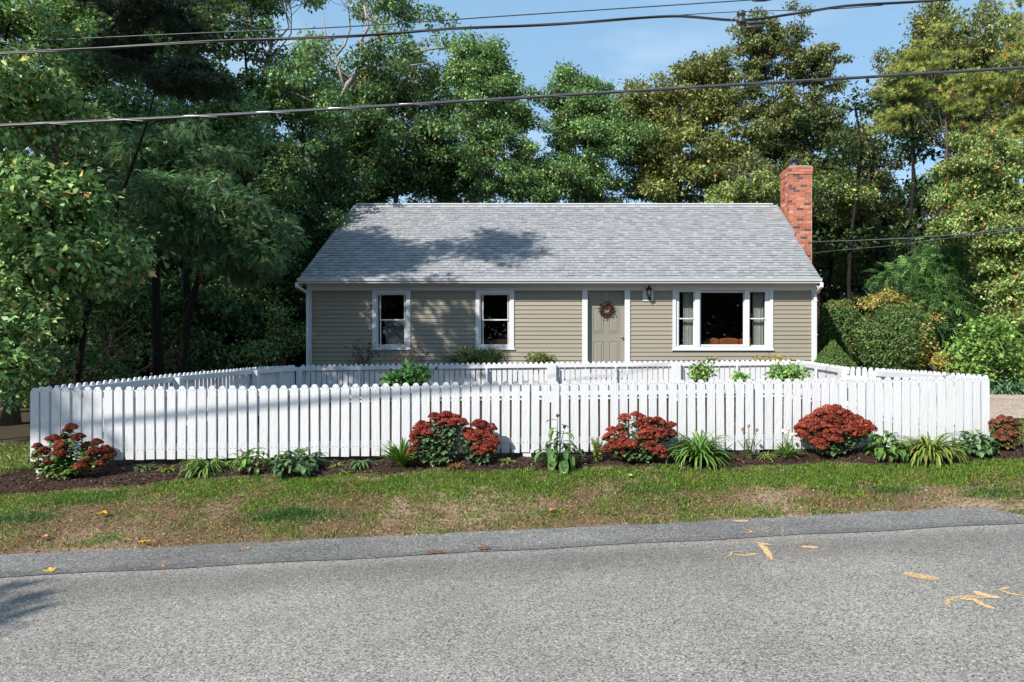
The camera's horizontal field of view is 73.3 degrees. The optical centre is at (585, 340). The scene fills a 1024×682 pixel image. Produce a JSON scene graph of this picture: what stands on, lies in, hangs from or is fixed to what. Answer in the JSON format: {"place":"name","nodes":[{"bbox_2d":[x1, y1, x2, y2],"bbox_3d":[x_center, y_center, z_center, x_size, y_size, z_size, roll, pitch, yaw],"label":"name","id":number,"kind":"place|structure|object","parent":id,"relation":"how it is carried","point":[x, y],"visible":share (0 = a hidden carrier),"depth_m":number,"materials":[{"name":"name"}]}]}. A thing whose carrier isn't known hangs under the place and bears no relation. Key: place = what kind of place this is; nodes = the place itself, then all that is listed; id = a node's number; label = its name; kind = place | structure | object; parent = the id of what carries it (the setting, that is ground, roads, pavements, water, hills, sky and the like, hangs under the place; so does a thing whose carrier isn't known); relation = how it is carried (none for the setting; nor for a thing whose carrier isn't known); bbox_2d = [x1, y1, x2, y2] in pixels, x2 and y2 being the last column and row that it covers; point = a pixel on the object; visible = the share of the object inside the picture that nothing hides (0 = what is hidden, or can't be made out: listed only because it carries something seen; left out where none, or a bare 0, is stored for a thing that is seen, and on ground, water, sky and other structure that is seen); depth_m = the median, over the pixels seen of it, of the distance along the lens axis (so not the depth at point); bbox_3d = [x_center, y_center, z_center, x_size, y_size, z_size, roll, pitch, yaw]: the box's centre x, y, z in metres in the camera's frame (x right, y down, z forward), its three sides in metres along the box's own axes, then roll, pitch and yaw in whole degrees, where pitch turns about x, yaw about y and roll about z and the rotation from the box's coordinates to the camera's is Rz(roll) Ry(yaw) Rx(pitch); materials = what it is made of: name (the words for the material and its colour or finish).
{"place":"outdoors","nodes":[
{"label":"outdoors","id":0,"kind":"place"},
{"bbox_2d":[0,0,750,42],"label":"overhead cable","id":1,"kind":"object","parent":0,"point":[368,25],"visible":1,"depth_m":9.32,"materials":[{"name":"rubber"}]},
{"bbox_2d":[0,0,949,54],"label":"overhead cable","id":2,"kind":"object","parent":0,"point":[429,30],"visible":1,"depth_m":9.03,"materials":[{"name":"rubber"}]},
{"bbox_2d":[682,5,882,14],"bbox_3d":[2.664,-4.573,9.440,3.015,0.284,0.011,0,0,-5],"label":"overhead cable","id":3,"kind":"object","parent":2,"relation":"on","point":[778,10],"visible":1,"depth_m":9.43,"materials":[{"name":"rubber"}]},
{"bbox_2d":[730,10,766,29],"bbox_3d":[2.233,-4.414,9.392,0.508,0.259,0.134,0,0,0],"label":"cable splice","id":4,"kind":"object","parent":3,"relation":"hanging from","point":[741,19],"visible":1,"depth_m":9.37,"materials":[{"name":"metal"}]},
{"bbox_2d":[0,523,1023,681],"bbox_3d":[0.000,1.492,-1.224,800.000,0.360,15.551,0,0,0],"label":"road","id":5,"kind":"structure","parent":0,"point":[853,607],"depth_m":3.72,"materials":[{"name":"asphalt"}]},
{"bbox_2d":[945,587,1022,608],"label":"paint mark","id":6,"kind":"object","parent":5,"relation":"on","point":[982,594],"visible":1,"depth_m":3.85,"materials":[{"name":"yellow"}]},
{"bbox_2d":[0,360,1023,554],"bbox_3d":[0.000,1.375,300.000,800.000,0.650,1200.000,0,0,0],"label":"ground","id":7,"kind":"structure","parent":0,"point":[16,434],"depth_m":6.30,"materials":[{"name":"beige soil"}]},
{"bbox_2d":[0,269,70,414],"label":"sapling","id":8,"kind":"object","parent":7,"relation":"on","point":[16,352],"visible":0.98,"depth_m":9.54,"materials":[{"name":"green plant"}]},
{"bbox_2d":[0,0,99,169],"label":"tree","id":9,"kind":"object","parent":7,"relation":"on","point":[3,31],"visible":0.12,"depth_m":16.06,"materials":[{"name":"green plant"}]},
{"bbox_2d":[10,31,150,382],"bbox_3d":[-12.583,-3.169,17.277,4.086,8.659,2.476,0,0,-23],"label":"tree","id":10,"kind":"object","parent":7,"relation":"on","point":[41,68],"visible":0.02,"depth_m":16.94,"materials":[{"name":"green plant"}]},
{"bbox_2d":[0,40,176,425],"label":"tree","id":11,"kind":"object","parent":7,"relation":"on","point":[62,247],"visible":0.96,"depth_m":10.49,"materials":[{"name":"green plant"}]},
{"bbox_2d":[0,301,230,409],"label":"shrub","id":12,"kind":"object","parent":7,"relation":"on","point":[97,368],"visible":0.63,"depth_m":16.38,"materials":[{"name":"green plant"}]},
{"bbox_2d":[0,0,236,368],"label":"tree","id":13,"kind":"object","parent":7,"relation":"on","point":[72,11],"visible":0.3,"depth_m":16.40,"materials":[{"name":"green plant"}]},
{"bbox_2d":[0,0,279,377],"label":"tree","id":14,"kind":"object","parent":7,"relation":"on","point":[241,132],"visible":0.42,"depth_m":15.18,"materials":[{"name":"green plant"}]},
{"bbox_2d":[99,96,216,375],"bbox_3d":[-11.552,-3.250,18.468,3.216,8.800,2.926,0,0,-44],"label":"tree","id":15,"kind":"object","parent":7,"relation":"on","point":[161,259],"visible":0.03,"depth_m":18.44,"materials":[{"name":"green plant"}]},
{"bbox_2d":[70,0,246,385],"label":"pine tree","id":16,"kind":"object","parent":7,"relation":"on","point":[196,78],"visible":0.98,"depth_m":10.44,"materials":[{"name":"green plant"}]},
{"bbox_2d":[30,262,305,378],"bbox_3d":[-11.870,-0.433,18.202,8.549,3.244,5.138,0,0,0],"label":"shrub","id":17,"kind":"object","parent":7,"relation":"on","point":[232,316],"visible":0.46,"depth_m":17.89,"materials":[{"name":"green plant"}]},
{"bbox_2d":[39,365,297,455],"bbox_3d":[-5.795,0.896,10.500,0.158,0.885,6.380,0,0,0],"label":"picket fence","id":18,"kind":"object","parent":7,"relation":"on","point":[268,377],"visible":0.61,"depth_m":10.39,"materials":[{"name":"paint"}]},
{"bbox_2d":[86,7,260,373],"bbox_3d":[-10.539,-3.588,17.316,4.196,9.496,2.046,0,0,-14],"label":"tree","id":19,"kind":"object","parent":7,"relation":"on","point":[185,270],"visible":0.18,"depth_m":17.55,"materials":[{"name":"green plant"}]},
{"bbox_2d":[91,114,311,374],"bbox_3d":[-8.010,-1.560,13.805,4.448,5.914,3.151,0,0,23],"label":"tree","id":20,"kind":"object","parent":7,"relation":"on","point":[188,206],"visible":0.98,"depth_m":13.41,"materials":[{"name":"green plant"}]},
{"bbox_2d":[194,16,306,368],"bbox_3d":[-9.259,-3.841,18.928,3.344,10.005,2.371,0,0,0],"label":"tree","id":21,"kind":"object","parent":7,"relation":"on","point":[253,46],"visible":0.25,"depth_m":18.73,"materials":[{"name":"green plant"}]},
{"bbox_2d":[211,298,312,368],"bbox_3d":[-8.099,0.040,17.092,2.600,2.248,1.542,0,0,-35],"label":"shrub","id":22,"kind":"object","parent":7,"relation":"on","point":[273,354],"visible":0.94,"depth_m":17.16,"materials":[{"name":"green plant"}]},
{"bbox_2d":[170,0,356,371],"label":"tree","id":23,"kind":"object","parent":7,"relation":"on","point":[276,89],"visible":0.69,"depth_m":19.05,"materials":[{"name":"green plant"}]},
{"bbox_2d":[193,109,355,367],"bbox_3d":[-9.794,-2.917,19.726,6.456,8.202,4.055,0,0,0],"label":"tree","id":24,"kind":"object","parent":7,"relation":"on","point":[282,186],"visible":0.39,"depth_m":18.94,"materials":[{"name":"green plant"}]},
{"bbox_2d":[266,89,349,367],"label":"tree","id":25,"kind":"object","parent":7,"relation":"on","point":[325,168],"visible":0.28,"depth_m":20.41,"materials":[{"name":"green plant"}]},
{"bbox_2d":[252,140,372,295],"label":"tree","id":26,"kind":"object","parent":7,"relation":"on","point":[334,185],"visible":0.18,"depth_m":21.61,"materials":[{"name":"green plant"}]},
{"bbox_2d":[275,122,352,365],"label":"tree","id":27,"kind":"object","parent":7,"relation":"on","point":[289,134],"visible":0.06,"depth_m":21.93,"materials":[{"name":"green plant"}]},
{"bbox_2d":[340,339,389,378],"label":"bare shrub","id":28,"kind":"object","parent":7,"relation":"on","point":[368,357],"visible":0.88,"depth_m":15.59,"materials":[{"name":"brown plant"}]},
{"bbox_2d":[292,37,457,200],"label":"tree","id":29,"kind":"object","parent":7,"relation":"on","point":[433,75],"visible":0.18,"depth_m":26.47,"materials":[{"name":"green plant"}]},
{"bbox_2d":[285,0,482,206],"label":"tree","id":30,"kind":"object","parent":7,"relation":"on","point":[305,48],"visible":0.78,"depth_m":24.70,"materials":[{"name":"green plant"}]},
{"bbox_2d":[283,33,487,205],"bbox_3d":[-7.138,-4.850,25.156,7.246,12.012,5.620,0,0,0],"label":"tree","id":31,"kind":"object","parent":7,"relation":"on","point":[388,166],"visible":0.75,"depth_m":24.10,"materials":[{"name":"green plant"}]},
{"bbox_2d":[377,358,437,411],"bbox_3d":[-2.521,0.816,9.620,0.842,1.188,0.672,0,0,0],"label":"shrub","id":32,"kind":"object","parent":7,"relation":"on","point":[410,376],"visible":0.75,"depth_m":9.56,"materials":[{"name":"green plant"}]},
{"bbox_2d":[420,73,499,202],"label":"tree","id":33,"kind":"object","parent":7,"relation":"on","point":[449,95],"visible":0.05,"depth_m":28.83,"materials":[{"name":"green plant"}]},
{"bbox_2d":[441,343,509,380],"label":"shrub","id":34,"kind":"object","parent":7,"relation":"on","point":[480,356],"visible":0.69,"depth_m":15.99,"materials":[{"name":"green plant"}]},
{"bbox_2d":[434,32,563,202],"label":"tree","id":35,"kind":"object","parent":7,"relation":"on","point":[481,70],"visible":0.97,"depth_m":23.91,"materials":[{"name":"green plant"}]},
{"bbox_2d":[30,376,989,472],"bbox_3d":[-0.697,0.936,7.450,10.354,1.102,0.160,0,0,-2],"label":"picket fence","id":36,"kind":"object","parent":7,"relation":"on","point":[913,416],"visible":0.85,"depth_m":7.37,"materials":[{"name":"paint"}]},
{"bbox_2d":[0,392,1023,554],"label":"grass","id":37,"kind":"structure","parent":7,"relation":"on","point":[278,514],"depth_m":6.29,"materials":[{"name":"plant"}]},
{"bbox_2d":[0,442,1023,494],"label":"mulch","id":38,"kind":"object","parent":7,"relation":"on","point":[385,464],"visible":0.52,"depth_m":7.07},
{"bbox_2d":[28,423,117,479],"bbox_3d":[-5.157,1.107,6.820,0.875,0.564,0.359,0,0,0],"label":"sedum","id":39,"kind":"object","parent":38,"relation":"on","point":[64,465],"visible":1,"depth_m":6.82,"materials":[{"name":"red plant"}]},
{"bbox_2d":[176,455,233,480],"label":"daylily","id":40,"kind":"object","parent":38,"relation":"on","point":[205,467],"visible":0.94,"depth_m":6.85,"materials":[{"name":"green plant"}]},
{"bbox_2d":[226,447,270,475],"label":"leafy plant","id":41,"kind":"object","parent":38,"relation":"on","point":[242,461],"visible":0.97,"depth_m":6.91,"materials":[{"name":"green plant"}]},
{"bbox_2d":[267,447,327,477],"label":"leafy plant","id":42,"kind":"object","parent":38,"relation":"on","point":[305,468],"visible":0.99,"depth_m":6.84,"materials":[{"name":"green plant"}]},
{"bbox_2d":[374,437,425,466],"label":"leafy plant","id":43,"kind":"object","parent":38,"relation":"on","point":[400,456],"visible":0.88,"depth_m":7.00,"materials":[{"name":"green plant"}]},
{"bbox_2d":[406,411,469,466],"bbox_3d":[-1.542,1.011,7.106,0.658,0.571,0.258,0,0,-10],"label":"sedum","id":44,"kind":"object","parent":38,"relation":"on","point":[428,440],"visible":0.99,"depth_m":7.06,"materials":[{"name":"green plant"}]},
{"bbox_2d":[460,419,500,465],"bbox_3d":[-1.105,1.053,7.133,0.439,0.478,0.328,0,0,0],"label":"sedum","id":45,"kind":"object","parent":38,"relation":"on","point":[482,441],"visible":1,"depth_m":7.09,"materials":[{"name":"red plant"}]},
{"bbox_2d":[601,411,678,462],"bbox_3d":[0.560,1.004,7.117,0.822,0.542,0.362,0,0,0],"label":"sedum","id":46,"kind":"object","parent":38,"relation":"on","point":[620,443],"visible":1,"depth_m":7.09,"materials":[{"name":"red plant"}]},
{"bbox_2d":[666,427,742,472],"bbox_3d":[1.213,1.164,7.140,0.860,0.504,0.832,0,0,0],"label":"daylily","id":47,"kind":"object","parent":38,"relation":"on","point":[696,449],"visible":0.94,"depth_m":7.06,"materials":[{"name":"green plant"}]},
{"bbox_2d":[738,424,760,458],"bbox_3d":[1.724,1.057,7.192,0.252,0.362,0.149,0,0,0],"label":"snapdragon","id":48,"kind":"object","parent":38,"relation":"on","point":[749,452],"visible":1,"depth_m":7.19,"materials":[{"name":"white plant"}]},
{"bbox_2d":[771,439,808,457],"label":"flowering plant","id":49,"kind":"object","parent":38,"relation":"on","point":[788,452],"visible":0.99,"depth_m":7.20,"materials":[{"name":"green plant"}]},
{"bbox_2d":[857,430,908,462],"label":"leafy plant","id":50,"kind":"object","parent":38,"relation":"on","point":[879,452],"visible":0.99,"depth_m":7.12,"materials":[{"name":"green plant"}]},
{"bbox_2d":[886,431,972,469],"bbox_3d":[3.583,1.170,7.218,0.914,0.484,0.903,0,0,0],"label":"daylily","id":51,"kind":"object","parent":38,"relation":"on","point":[925,447],"visible":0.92,"depth_m":7.05,"materials":[{"name":"green plant"}]},
{"bbox_2d":[951,429,1000,457],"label":"hosta","id":52,"kind":"object","parent":38,"relation":"on","point":[985,445],"visible":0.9,"depth_m":7.24,"materials":[{"name":"green plant"}]},
{"bbox_2d":[987,414,1022,449],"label":"sedum","id":53,"kind":"object","parent":38,"relation":"on","point":[1005,435],"visible":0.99,"depth_m":7.38,"materials":[{"name":"red plant"}]},
{"bbox_2d":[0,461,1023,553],"bbox_3d":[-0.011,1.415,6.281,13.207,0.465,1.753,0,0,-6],"label":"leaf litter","id":54,"kind":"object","parent":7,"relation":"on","point":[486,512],"visible":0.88,"depth_m":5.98,"materials":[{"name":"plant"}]},
{"bbox_2d":[5,108,1023,374],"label":"woods","id":55,"kind":"object","parent":7,"relation":"on","point":[841,292],"visible":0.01,"depth_m":23.76,"materials":[{"name":"green plant"}]},
{"bbox_2d":[524,349,557,376],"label":"shrub","id":56,"kind":"object","parent":7,"relation":"on","point":[543,357],"visible":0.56,"depth_m":16.01,"materials":[{"name":"green plant"}]},
{"bbox_2d":[296,360,796,404],"bbox_3d":[-0.723,0.870,13.940,10.156,0.972,0.163,0,0,-3],"label":"picket fence","id":57,"kind":"object","parent":7,"relation":"on","point":[361,374],"visible":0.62,"depth_m":13.97,"materials":[{"name":"paint"}]},
{"bbox_2d":[532,414,584,474],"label":"coneflower","id":58,"kind":"object","parent":7,"relation":"on","point":[562,460],"visible":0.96,"depth_m":6.93,"materials":[{"name":"green plant"}]},
{"bbox_2d":[295,159,822,383],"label":"house","id":59,"kind":"structure","parent":7,"relation":"on","point":[442,279],"depth_m":17.18,"materials":[{"name":"paint"}]},
{"bbox_2d":[370,288,412,349],"bbox_3d":[-4.866,-0.548,17.098,1.065,1.548,0.145,0,0,0],"label":"window","id":60,"kind":"structure","parent":59,"relation":"in","point":[376,292],"depth_m":17.05,"materials":[{"name":"paint"}]},
{"bbox_2d":[385,320,403,343],"bbox_3d":[-4.816,0.029,17.305,0.570,1.142,0.010,0,0,0],"label":"cafe curtain","id":61,"kind":"object","parent":59,"relation":"hanging from","point":[394,331],"visible":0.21,"depth_m":17.30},
{"bbox_2d":[473,288,515,349],"bbox_3d":[-2.276,-0.548,17.098,1.072,1.548,0.145,0,0,0],"label":"window","id":62,"kind":"structure","parent":59,"relation":"in","point":[479,291],"depth_m":17.05,"materials":[{"name":"paint"}]},
{"bbox_2d":[588,291,623,372],"bbox_3d":[0.506,-0.233,17.172,0.922,2.065,0.135,0,0,0],"label":"door","id":63,"kind":"structure","parent":59,"relation":"in","point":[605,336],"depth_m":17.20,"materials":[{"name":"paint"}]},
{"bbox_2d":[683,292,692,344],"bbox_3d":[2.594,-0.370,17.271,0.285,1.940,0.086,0,0,0],"label":"curtain","id":64,"kind":"object","parent":59,"relation":"hanging from","point":[687,313],"visible":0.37,"depth_m":17.27,"materials":[{"name":"fabric"}]},
{"bbox_2d":[670,285,775,350],"bbox_3d":[3.424,-0.577,17.098,2.625,1.634,0.145,0,0,0],"label":"window","id":65,"kind":"structure","parent":59,"relation":"in","point":[768,320],"depth_m":17.05,"materials":[{"name":"paint"}]},
{"bbox_2d":[705,338,751,346],"bbox_3d":[3.748,0.360,17.950,1.340,0.880,0.900,0,0,0],"label":"sofa","id":66,"kind":"object","parent":59,"relation":"on","point":[723,341],"visible":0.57,"depth_m":17.50,"materials":[{"name":"brown leather"}]},
{"bbox_2d":[752,292,763,344],"bbox_3d":[4.353,-0.370,17.271,0.271,1.940,0.085,0,0,0],"label":"curtain","id":67,"kind":"object","parent":59,"relation":"hanging from","point":[757,312],"visible":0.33,"depth_m":17.26,"materials":[{"name":"fabric"}]},
{"bbox_2d":[813,227,1023,241],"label":"service wire","id":68,"kind":"object","parent":59,"relation":"attached to","point":[922,237],"visible":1,"depth_m":16.08,"materials":[{"name":"metal"}]},
{"bbox_2d":[524,58,666,202],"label":"tree","id":69,"kind":"object","parent":7,"relation":"on","point":[592,125],"visible":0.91,"depth_m":24.36,"materials":[{"name":"green plant"}]},
{"bbox_2d":[591,437,605,461],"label":"leafy plant","id":70,"kind":"object","parent":7,"relation":"on","point":[597,451],"visible":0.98,"depth_m":7.14,"materials":[{"name":"green plant"}]},
{"bbox_2d":[612,44,759,202],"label":"tree","id":71,"kind":"object","parent":7,"relation":"on","point":[663,165],"visible":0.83,"depth_m":25.54,"materials":[{"name":"green plant"}]},
{"bbox_2d":[686,360,719,409],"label":"shrub","id":72,"kind":"object","parent":7,"relation":"on","point":[698,371],"visible":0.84,"depth_m":10.45,"materials":[{"name":"green plant"}]},
{"bbox_2d":[704,0,858,173],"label":"tree","id":73,"kind":"object","parent":7,"relation":"on","point":[761,51],"visible":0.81,"depth_m":24.62,"materials":[{"name":"green plant"}]},
{"bbox_2d":[762,361,814,420],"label":"shrub","id":74,"kind":"object","parent":7,"relation":"on","point":[790,372],"visible":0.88,"depth_m":9.93,"materials":[{"name":"green plant"}]},
{"bbox_2d":[699,165,880,227],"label":"tree","id":75,"kind":"object","parent":7,"relation":"on","point":[741,191],"visible":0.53,"depth_m":22.69,"materials":[{"name":"green plant"}]},
{"bbox_2d":[684,103,902,267],"bbox_3d":[7.849,-3.911,25.532,9.036,10.229,5.633,0,0,0],"label":"tree","id":76,"kind":"object","parent":7,"relation":"on","point":[741,152],"visible":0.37,"depth_m":24.58,"materials":[{"name":"green plant"}]},
{"bbox_2d":[789,360,849,409],"bbox_3d":[4.314,0.847,12.755,0.158,0.926,2.826,0,0,-1],"label":"picket fence","id":77,"kind":"object","parent":7,"relation":"on","point":[821,371],"visible":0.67,"depth_m":12.60,"materials":[{"name":"paint"}]},
{"bbox_2d":[846,367,885,413],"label":"picket fence","id":78,"kind":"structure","parent":77,"relation":"attached to","point":[858,373],"depth_m":11.14,"materials":[{"name":"paint"}]},
{"bbox_2d":[775,105,869,224],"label":"tree","id":79,"kind":"object","parent":7,"relation":"on","point":[812,119],"visible":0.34,"depth_m":23.59,"materials":[{"name":"green plant"}]},
{"bbox_2d":[793,404,877,456],"bbox_3d":[2.666,0.955,7.246,0.910,0.567,0.410,0,0,0],"label":"sedum","id":80,"kind":"object","parent":7,"relation":"on","point":[839,426],"visible":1,"depth_m":7.20,"materials":[{"name":"red plant"}]},
{"bbox_2d":[813,340,861,375],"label":"cone shrub","id":81,"kind":"object","parent":7,"relation":"on","point":[844,361],"visible":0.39,"depth_m":15.40,"materials":[{"name":"green plant"}]},
{"bbox_2d":[817,298,869,365],"bbox_3d":[7.356,-0.083,19.781,1.612,2.343,1.555,0,0,0],"label":"clipped shrub","id":82,"kind":"object","parent":7,"relation":"on","point":[838,309],"visible":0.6,"depth_m":19.40,"materials":[{"name":"green plant"}]},
{"bbox_2d":[807,117,892,302],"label":"tree","id":83,"kind":"object","parent":7,"relation":"on","point":[829,279],"visible":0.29,"depth_m":25.23,"materials":[{"name":"green plant"}]},
{"bbox_2d":[812,79,889,367],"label":"tree","id":84,"kind":"object","parent":7,"relation":"on","point":[851,230],"visible":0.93,"depth_m":21.94,"materials":[{"name":"green plant"}]},
{"bbox_2d":[833,91,943,353],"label":"tree","id":85,"kind":"object","parent":7,"relation":"on","point":[889,249],"visible":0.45,"depth_m":24.39,"materials":[{"name":"green plant"}]},
{"bbox_2d":[812,149,972,290],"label":"tree","id":86,"kind":"object","parent":7,"relation":"on","point":[891,219],"visible":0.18,"depth_m":26.58,"materials":[{"name":"green plant"}]},
{"bbox_2d":[853,297,940,372],"bbox_3d":[7.804,-0.011,17.179,2.027,2.207,1.884,0,0,0],"label":"clipped shrub","id":87,"kind":"object","parent":7,"relation":"on","point":[870,324],"visible":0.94,"depth_m":16.68,"materials":[{"name":"green plant"}]},
{"bbox_2d":[854,287,944,351],"bbox_3d":[7.984,-0.104,17.410,2.371,2.522,1.393,0,0,0],"label":"shrub","id":88,"kind":"object","parent":7,"relation":"on","point":[874,302],"visible":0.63,"depth_m":17.09,"materials":[{"name":"green plant"}]},
{"bbox_2d":[870,101,948,369],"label":"tree","id":89,"kind":"object","parent":7,"relation":"on","point":[926,154],"visible":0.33,"depth_m":22.75,"materials":[{"name":"green plant"}]},
{"bbox_2d":[861,235,989,373],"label":"hemlock tree","id":90,"kind":"object","parent":7,"relation":"on","point":[936,279],"visible":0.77,"depth_m":18.55,"materials":[{"name":"green plant"}]},
{"bbox_2d":[872,67,978,371],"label":"tree","id":91,"kind":"object","parent":7,"relation":"on","point":[909,230],"visible":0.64,"depth_m":20.96,"materials":[{"name":"green plant"}]},
{"bbox_2d":[867,368,986,430],"bbox_3d":[4.426,0.836,9.045,0.154,0.910,2.769,0,0,-3],"label":"picket fence","id":92,"kind":"object","parent":7,"relation":"on","point":[883,374],"visible":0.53,"depth_m":9.15,"materials":[{"name":"paint"}]},
{"bbox_2d":[863,0,1023,252],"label":"tree","id":93,"kind":"object","parent":7,"relation":"on","point":[981,49],"visible":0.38,"depth_m":26.08,"materials":[{"name":"green plant"}]},
{"bbox_2d":[865,22,1023,372],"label":"tree","id":94,"kind":"object","parent":7,"relation":"on","point":[924,59],"visible":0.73,"depth_m":20.65,"materials":[{"name":"green plant"}]},
{"bbox_2d":[922,87,978,324],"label":"tree","id":95,"kind":"object","parent":7,"relation":"on","point":[928,113],"visible":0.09,"depth_m":22.78,"materials":[{"name":"green plant"}]},
{"bbox_2d":[927,351,993,374],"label":"shrub","id":96,"kind":"object","parent":7,"relation":"on","point":[938,365],"visible":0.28,"depth_m":15.99,"materials":[{"name":"yellow plant"}]},
{"bbox_2d":[921,124,1023,378],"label":"tree","id":97,"kind":"object","parent":7,"relation":"on","point":[988,195],"visible":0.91,"depth_m":16.90,"materials":[{"name":"green plant"}]},
{"bbox_2d":[929,313,1023,387],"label":"shrub","id":98,"kind":"object","parent":7,"relation":"on","point":[988,342],"visible":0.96,"depth_m":15.21,"materials":[{"name":"green plant"}]},
{"bbox_2d":[986,0,1023,142],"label":"tree","id":99,"kind":"object","parent":7,"relation":"on","point":[1018,50],"visible":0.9,"depth_m":19.98,"materials":[{"name":"green plant"}]},
{"bbox_2d":[990,380,1023,394],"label":"ground plant","id":100,"kind":"object","parent":7,"relation":"on","point":[1000,388],"visible":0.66,"depth_m":14.62,"materials":[{"name":"green plant"}]},
{"bbox_2d":[0,507,1023,576],"bbox_3d":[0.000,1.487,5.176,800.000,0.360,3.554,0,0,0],"label":"pavement edge","id":101,"kind":"object","parent":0,"point":[27,564],"visible":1,"depth_m":5.12,"materials":[{"name":"concrete"}]},
{"bbox_2d":[0,66,1023,127],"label":"overhead cable","id":102,"kind":"object","parent":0,"point":[483,99],"visible":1,"depth_m":8.49,"materials":[{"name":"rubber"}]},
{"bbox_2d":[1,0,1023,274],"label":"sky","id":103,"kind":"structure","parent":0,"point":[615,50],"materials":[{"name":"blue"}]},
{"bbox_2d":[990,394,1023,419],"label":"gravel driveway","id":104,"kind":"structure","parent":0,"point":[1008,405],"depth_m":12.14,"materials":[{"name":"gravel"}]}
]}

